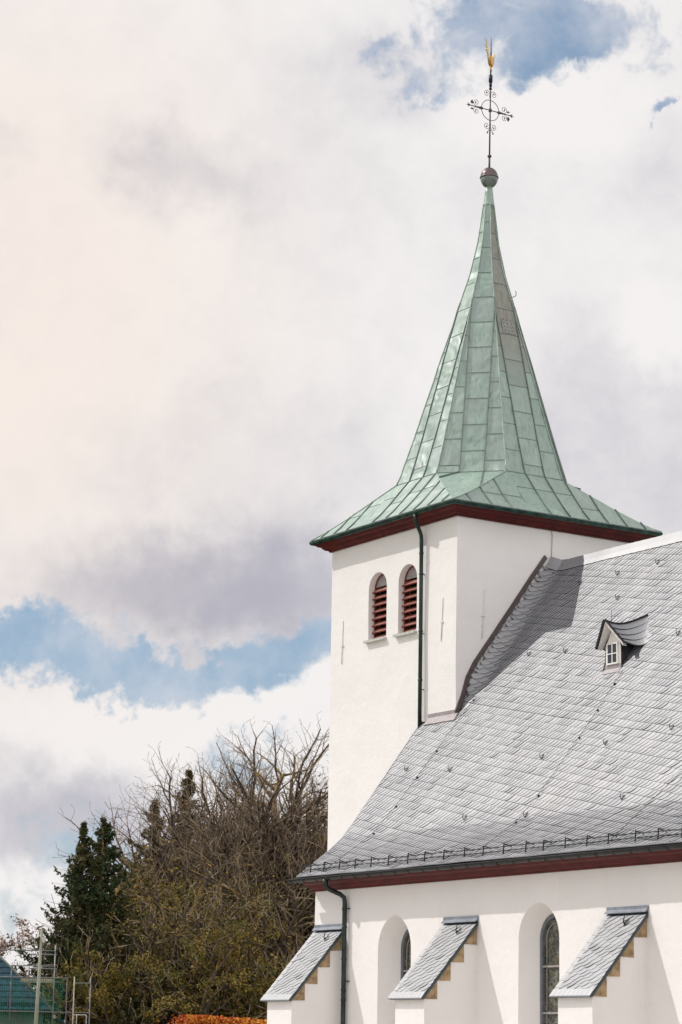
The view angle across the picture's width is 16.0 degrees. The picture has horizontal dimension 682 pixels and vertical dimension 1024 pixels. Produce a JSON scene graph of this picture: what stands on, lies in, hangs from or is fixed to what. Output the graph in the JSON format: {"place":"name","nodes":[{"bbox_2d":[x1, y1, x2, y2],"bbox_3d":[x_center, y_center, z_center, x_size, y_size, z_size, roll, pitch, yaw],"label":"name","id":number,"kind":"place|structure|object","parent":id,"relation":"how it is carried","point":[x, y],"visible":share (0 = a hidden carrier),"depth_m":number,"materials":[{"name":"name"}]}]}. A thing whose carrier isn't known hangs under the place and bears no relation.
{"place":"outdoors","nodes":[
{"label":"outdoors","id":0,"kind":"place"},
{"bbox_2d":[72,977,90,1023],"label":"scaffold tower","id":1,"kind":"structure","parent":0,"point":[73,1014],"depth_m":95.15,"materials":[{"name":"grey metal"}]},
{"bbox_2d":[0,0,681,988],"label":"sky","id":2,"kind":"structure","parent":0,"point":[238,238],"materials":[{"name":"white"}]},
{"label":"ground","id":3,"kind":"structure","parent":0,"visible":0},
{"bbox_2d":[0,913,42,988],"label":"budding tree","id":4,"kind":"object","parent":3,"relation":"on","point":[23,935],"visible":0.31,"depth_m":115.07,"materials":[{"name":"brown plant"}]},
{"bbox_2d":[0,929,45,1023],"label":"utility pole","id":5,"kind":"object","parent":3,"relation":"on","point":[41,938],"visible":1,"depth_m":82.88,"materials":[{"name":"grey metal"}]},
{"bbox_2d":[0,945,72,1023],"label":"scaffold","id":6,"kind":"object","parent":3,"relation":"on","point":[47,980],"visible":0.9,"depth_m":94.29,"materials":[{"name":"metal"}]},
{"bbox_2d":[0,955,74,1023],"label":"house","id":7,"kind":"structure","parent":3,"relation":"on","point":[6,967],"depth_m":98.38,"materials":[{"name":"teal stone"}]},
{"bbox_2d":[14,894,129,1000],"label":"leafy tree","id":8,"kind":"object","parent":3,"relation":"on","point":[45,944],"visible":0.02,"depth_m":105.21,"materials":[{"name":"green plant"}]},
{"bbox_2d":[21,926,151,1023],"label":"leafy tree","id":9,"kind":"object","parent":3,"relation":"on","point":[46,994],"visible":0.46,"depth_m":98.98,"materials":[{"name":"green plant"}]},
{"bbox_2d":[11,815,167,1023],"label":"spruce tree","id":10,"kind":"object","parent":3,"relation":"on","point":[85,909],"visible":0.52,"depth_m":102.86,"materials":[{"name":"green plant"}]},
{"bbox_2d":[60,939,149,1023],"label":"bush","id":11,"kind":"object","parent":3,"relation":"on","point":[103,992],"visible":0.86,"depth_m":97.91,"materials":[{"name":"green plant"}]},
{"bbox_2d":[38,936,203,1023],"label":"leafy tree","id":12,"kind":"object","parent":3,"relation":"on","point":[124,1014],"visible":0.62,"depth_m":97.97,"materials":[{"name":"green plant"}]},
{"bbox_2d":[106,799,174,939],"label":"fir tree","id":13,"kind":"object","parent":3,"relation":"on","point":[154,842],"visible":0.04,"depth_m":116.89,"materials":[{"name":"green plant"}]},
{"bbox_2d":[107,826,197,985],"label":"leafy tree","id":14,"kind":"object","parent":3,"relation":"on","point":[138,891],"visible":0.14,"depth_m":107.03,"materials":[{"name":"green plant"}]},
{"bbox_2d":[46,827,296,1023],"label":"bare tree","id":15,"kind":"object","parent":3,"relation":"on","point":[163,911],"visible":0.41,"depth_m":101.00,"materials":[{"name":"brown plant"}]},
{"bbox_2d":[149,767,211,888],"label":"fir tree","id":16,"kind":"object","parent":3,"relation":"on","point":[190,776],"visible":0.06,"depth_m":119.24,"materials":[{"name":"green plant"}]},
{"bbox_2d":[69,879,300,1014],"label":"bare tree","id":17,"kind":"object","parent":3,"relation":"on","point":[188,932],"visible":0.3,"depth_m":102.44,"materials":[{"name":"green plant"}]},
{"bbox_2d":[52,712,328,966],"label":"bare tree","id":18,"kind":"object","parent":3,"relation":"on","point":[198,824],"visible":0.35,"depth_m":110.49,"materials":[{"name":"brown plant"}]},
{"bbox_2d":[106,919,278,1023],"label":"bare tree","id":19,"kind":"object","parent":3,"relation":"on","point":[207,988],"visible":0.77,"depth_m":97.83,"materials":[{"name":"brown plant"}]},
{"bbox_2d":[132,825,254,978],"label":"leafy tree","id":20,"kind":"object","parent":3,"relation":"on","point":[178,876],"depth_m":110.22,"materials":[{"name":"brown plant"}]},
{"bbox_2d":[135,918,267,1023],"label":"leafy tree","id":21,"kind":"object","parent":3,"relation":"on","point":[223,996],"visible":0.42,"depth_m":99.07,"materials":[{"name":"green plant"}]},
{"bbox_2d":[136,882,280,1023],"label":"bare tree","id":22,"kind":"object","parent":3,"relation":"on","point":[248,953],"visible":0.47,"depth_m":99.68,"materials":[{"name":"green plant"}]},
{"bbox_2d":[158,1014,266,1023],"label":"hedge","id":23,"kind":"object","parent":3,"relation":"on","point":[199,1019],"visible":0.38,"depth_m":87.86,"materials":[{"name":"orange plant"}]},
{"bbox_2d":[136,813,314,1014],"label":"bare tree","id":24,"kind":"object","parent":3,"relation":"on","point":[291,930],"visible":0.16,"depth_m":104.66,"materials":[{"name":"brown plant"}]},
{"bbox_2d":[139,753,325,962],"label":"bare tree","id":25,"kind":"object","parent":3,"relation":"on","point":[265,822],"visible":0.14,"depth_m":109.47,"materials":[{"name":"brown plant"}]},
{"bbox_2d":[213,942,297,1023],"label":"leafy tree","id":26,"kind":"object","parent":3,"relation":"on","point":[259,1008],"visible":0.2,"depth_m":99.73,"materials":[{"name":"green plant"}]},
{"bbox_2d":[191,781,327,943],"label":"bare tree","id":27,"kind":"object","parent":3,"relation":"on","point":[295,848],"visible":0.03,"depth_m":110.44,"materials":[{"name":"brown plant"}]},
{"bbox_2d":[235,837,315,971],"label":"leafy tree","id":28,"kind":"object","parent":3,"relation":"on","point":[305,933],"visible":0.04,"depth_m":109.18,"materials":[{"name":"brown plant"}]},
{"bbox_2d":[296,767,327,861],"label":"leafy tree","id":29,"kind":"object","parent":3,"relation":"on","point":[318,808],"depth_m":115.44,"materials":[{"name":"brown plant"}]},
{"label":"churchyard path","id":30,"kind":"structure","parent":0,"visible":0},
{"bbox_2d":[260,89,681,1023],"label":"church","id":31,"kind":"structure","parent":30,"relation":"on","point":[504,803],"depth_m":64.14,"materials":[{"name":"white paint"}]},
{"bbox_2d":[363,574,386,643],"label":"louvre window","id":32,"kind":"structure","parent":31,"relation":"in","point":[380,601],"depth_m":71.50,"materials":[{"name":"wood"}]},
{"bbox_2d":[393,565,416,637],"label":"louvre window","id":33,"kind":"structure","parent":31,"relation":"in","point":[410,587],"depth_m":70.21,"materials":[{"name":"wood"}]},
{"bbox_2d":[401,929,410,979],"bbox_3d":[1.850,12.428,62.158,0.080,3.680,1.060,9,-15,-32],"label":"lancet window","id":34,"kind":"structure","parent":31,"relation":"in","point":[406,941],"depth_m":62.70,"materials":[{"name":"glass"}]},
{"bbox_2d":[485,39,494,89],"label":"weathercock","id":35,"kind":"object","parent":31,"relation":"attached to","point":[491,57],"visible":1,"depth_m":75.94,"materials":[{"name":"gold metal"}]},
{"bbox_2d":[540,914,559,1023],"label":"lancet window","id":36,"kind":"structure","parent":31,"relation":"in","point":[549,936],"depth_m":57.48,"materials":[{"name":"glass"}]}
]}

